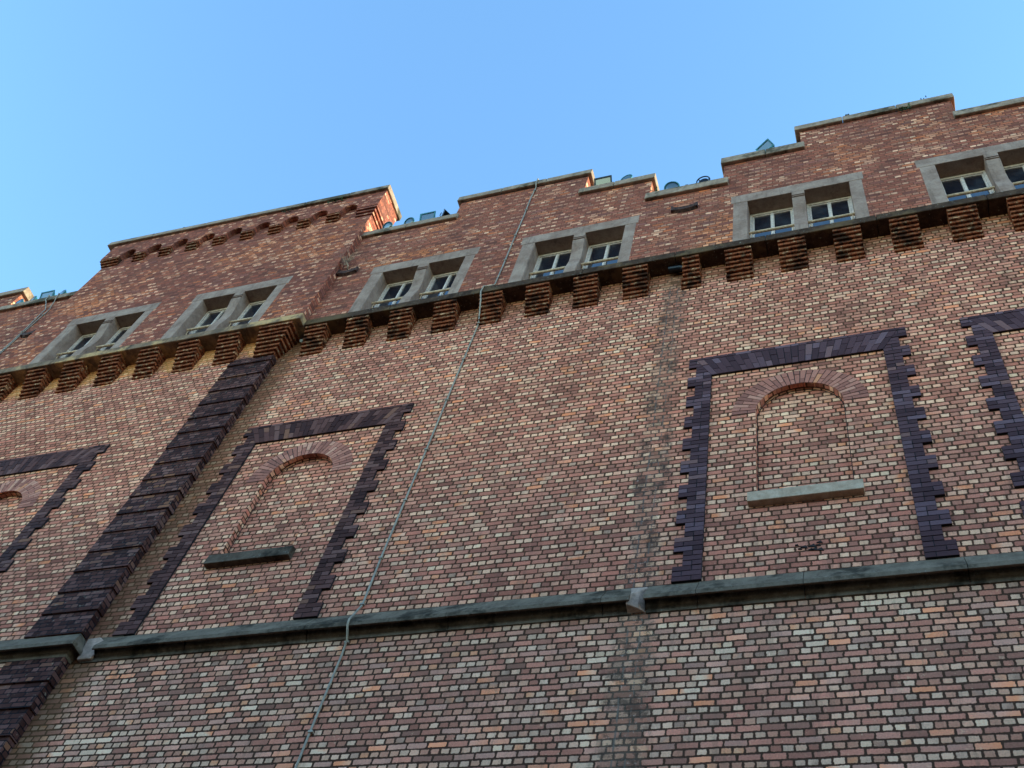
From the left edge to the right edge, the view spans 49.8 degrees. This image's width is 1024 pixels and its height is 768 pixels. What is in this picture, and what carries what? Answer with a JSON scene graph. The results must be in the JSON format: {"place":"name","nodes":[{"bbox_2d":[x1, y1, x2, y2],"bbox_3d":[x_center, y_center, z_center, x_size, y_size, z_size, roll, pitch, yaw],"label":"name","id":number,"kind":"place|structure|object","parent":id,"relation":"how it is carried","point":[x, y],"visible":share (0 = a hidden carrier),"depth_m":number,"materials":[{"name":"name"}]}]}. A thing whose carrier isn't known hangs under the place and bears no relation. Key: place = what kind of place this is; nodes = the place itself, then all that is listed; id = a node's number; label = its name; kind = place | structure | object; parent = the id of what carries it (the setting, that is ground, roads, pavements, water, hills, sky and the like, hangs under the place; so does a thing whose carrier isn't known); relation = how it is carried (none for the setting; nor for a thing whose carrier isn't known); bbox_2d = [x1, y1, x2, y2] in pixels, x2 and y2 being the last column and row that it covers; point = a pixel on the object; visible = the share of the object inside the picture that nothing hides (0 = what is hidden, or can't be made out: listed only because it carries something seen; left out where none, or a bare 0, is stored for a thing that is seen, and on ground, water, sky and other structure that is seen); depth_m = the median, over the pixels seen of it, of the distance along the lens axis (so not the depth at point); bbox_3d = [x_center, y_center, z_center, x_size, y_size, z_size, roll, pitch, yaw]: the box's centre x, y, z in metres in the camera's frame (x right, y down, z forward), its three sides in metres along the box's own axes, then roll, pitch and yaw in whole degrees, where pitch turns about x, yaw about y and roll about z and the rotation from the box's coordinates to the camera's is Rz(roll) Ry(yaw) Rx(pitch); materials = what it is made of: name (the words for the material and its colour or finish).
{"place":"outdoors","nodes":[
{"label":"outdoors","id":0,"kind":"place"},
{"bbox_2d":[440,209,449,215],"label":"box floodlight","id":1,"kind":"object","parent":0,"point":[445,212],"visible":0.42,"depth_m":21.10,"materials":[{"name":"black metal"}]},
{"bbox_2d":[0,0,1023,298],"label":"sky","id":2,"kind":"structure","parent":0,"point":[120,119],"materials":[{"name":"blue"}]},
{"label":"ground","id":3,"kind":"structure","parent":0,"visible":0},
{"bbox_2d":[0,93,1023,767],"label":"brick building","id":4,"kind":"structure","parent":3,"relation":"on","point":[744,489],"depth_m":13.29,"materials":[{"name":"brick"}]},
{"bbox_2d":[0,295,49,351],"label":"cable","id":5,"kind":"object","parent":4,"relation":"attached to","point":[29,324],"depth_m":22.67,"materials":[{"name":"grey metal"}]},
{"bbox_2d":[20,329,35,337],"bbox_3d":[-9.720,-0.997,22.157,0.300,0.225,0.075,-9,-60,17],"label":"rain hopper","id":6,"kind":"object","parent":4,"relation":"attached to","point":[24,334],"visible":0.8,"depth_m":22.11,"materials":[{"name":"metal"}]},
{"bbox_2d":[0,293,59,353],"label":"cable","id":7,"kind":"object","parent":4,"relation":"attached to","point":[31,325],"depth_m":22.66,"materials":[{"name":"grey metal"}]},
{"bbox_2d":[39,290,54,298],"bbox_3d":[-10.088,-1.876,23.988,0.369,0.251,0.214,-9,-60,17],"label":"box floodlight","id":8,"kind":"object","parent":4,"relation":"on","point":[47,293],"visible":0.44,"depth_m":23.99,"materials":[{"name":"paint"}]},
{"bbox_2d":[29,302,160,363],"bbox_3d":[-7.779,-0.790,20.784,2.055,1.795,0.375,-9,-60,17],"label":"window","id":9,"kind":"structure","parent":4,"relation":"in","point":[104,331],"depth_m":21.06,"materials":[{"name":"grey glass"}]},
{"bbox_2d":[161,276,292,338],"bbox_3d":[-5.089,-1.209,19.941,2.055,1.795,0.375,-9,-60,17],"label":"window","id":10,"kind":"structure","parent":4,"relation":"in","point":[244,304],"depth_m":20.22,"materials":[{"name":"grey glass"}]},
{"bbox_2d":[327,197,346,202],"bbox_3d":[-3.651,-3.813,22.936,0.473,0.108,0.140,-4,-59,14],"label":"weed","id":11,"kind":"object","parent":4,"relation":"attached to","point":[336,200],"visible":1,"depth_m":22.94,"materials":[{"name":"green plant"}]},
{"bbox_2d":[336,266,358,276],"bbox_3d":[-2.989,-2.028,20.011,0.400,0.225,0.075,-9,-60,17],"label":"rain hopper","id":12,"kind":"object","parent":4,"relation":"attached to","point":[339,273],"visible":1,"depth_m":19.96,"materials":[{"name":"metal"}]},
{"bbox_2d":[338,247,360,269],"bbox_3d":[-3.103,-2.346,20.320,0.622,0.713,0.222,1,-58,12],"label":"bare shrub","id":13,"kind":"object","parent":12,"relation":"in","point":[349,259],"visible":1,"depth_m":20.29,"materials":[{"name":"plant"}]},
{"bbox_2d":[382,221,392,228],"bbox_3d":[-2.429,-3.034,21.556,0.248,0.283,0.185,-20,-64,23],"label":"round floodlight","id":14,"kind":"object","parent":4,"relation":"on","point":[388,224],"visible":0.51,"depth_m":21.58,"materials":[{"name":"paint"}]},
{"bbox_2d":[404,217,414,223],"bbox_3d":[-1.992,-3.099,21.425,0.248,0.289,0.174,-18,-63,22],"label":"round floodlight","id":15,"kind":"object","parent":4,"relation":"on","point":[409,220],"visible":0.45,"depth_m":21.45,"materials":[{"name":"paint"}]},
{"bbox_2d":[348,247,479,312],"bbox_3d":[-1.622,-1.619,18.938,2.055,1.795,0.375,-9,-60,17],"label":"window","id":16,"kind":"structure","parent":4,"relation":"in","point":[442,274],"depth_m":19.23,"materials":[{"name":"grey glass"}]},
{"bbox_2d":[294,178,538,767],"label":"cable","id":17,"kind":"object","parent":4,"relation":"attached to","point":[362,604],"depth_m":13.13,"materials":[{"name":"grey metal"}]},
{"bbox_2d":[419,211,435,220],"bbox_3d":[-1.614,-3.168,21.277,0.339,0.251,0.214,-9,-60,17],"label":"box floodlight","id":18,"kind":"object","parent":4,"relation":"on","point":[427,215],"visible":0.53,"depth_m":21.27,"materials":[{"name":"paint"}]},
{"bbox_2d":[508,215,639,282],"bbox_3d":[1.059,-2.038,18.097,2.055,1.795,0.375,-9,-60,17],"label":"window","id":19,"kind":"structure","parent":4,"relation":"in","point":[610,242],"depth_m":18.39,"materials":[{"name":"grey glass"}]},
{"bbox_2d":[594,175,611,185],"bbox_3d":[1.677,-3.655,20.188,0.349,0.258,0.227,-9,-60,17],"label":"box floodlight","id":20,"kind":"object","parent":4,"relation":"on","point":[603,180],"visible":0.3,"depth_m":20.18,"materials":[{"name":"clear glass"}]},
{"bbox_2d":[621,174,631,179],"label":"round floodlight","id":21,"kind":"object","parent":4,"relation":"on","point":[628,176],"visible":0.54,"depth_m":20.11,"materials":[{"name":"paint"}]},
{"bbox_2d":[664,181,679,188],"bbox_3d":[2.771,-3.371,19.109,0.280,0.305,0.179,-4,-59,15],"label":"round floodlight","id":22,"kind":"object","parent":4,"relation":"on","point":[671,184],"visible":0.45,"depth_m":19.13,"materials":[{"name":"paint"}]},
{"bbox_2d":[668,265,682,272],"bbox_3d":[2.486,-1.733,16.641,0.246,0.122,0.107,-9,-60,17],"label":"pipe stub","id":23,"kind":"object","parent":4,"relation":"attached to","point":[675,268],"visible":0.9,"depth_m":16.61,"materials":[{"name":"black metal"}]},
{"bbox_2d":[671,201,697,213],"bbox_3d":[2.825,-2.879,18.091,0.440,0.225,0.075,-9,-60,17],"label":"rain hopper","id":24,"kind":"object","parent":4,"relation":"attached to","point":[687,208],"visible":1,"depth_m":18.04,"materials":[{"name":"metal"}]},
{"bbox_2d":[696,176,709,182],"bbox_3d":[3.293,-3.440,18.948,0.254,0.298,0.164,-13,-61,20],"label":"round floodlight","id":25,"kind":"object","parent":4,"relation":"on","point":[704,179],"visible":0.43,"depth_m":19.00,"materials":[{"name":"black metal"}]},
{"bbox_2d":[755,138,774,151],"bbox_3d":[4.467,-4.115,19.356,0.222,0.277,0.329,43,-59,-16],"label":"box floodlight","id":26,"kind":"object","parent":4,"relation":"on","point":[767,143],"visible":0.52,"depth_m":19.35,"materials":[{"name":"paint"}]},
{"bbox_2d":[731,172,869,240],"bbox_3d":[4.437,-2.565,17.037,2.055,1.795,0.375,-9,-60,17],"label":"window","id":27,"kind":"structure","parent":4,"relation":"in","point":[752,212],"depth_m":17.32,"materials":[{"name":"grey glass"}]},
{"bbox_2d":[898,102,911,110],"bbox_3d":[6.734,-4.746,18.964,0.264,0.106,0.111,-16,-62,21],"label":"weed","id":28,"kind":"object","parent":4,"relation":"attached to","point":[903,107],"visible":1,"depth_m":18.97,"materials":[{"name":"green plant"}]},
{"bbox_2d":[914,140,1023,203],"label":"window","id":29,"kind":"structure","parent":4,"relation":"in","point":[996,168],"depth_m":16.57,"materials":[{"name":"grey glass"}]}
]}

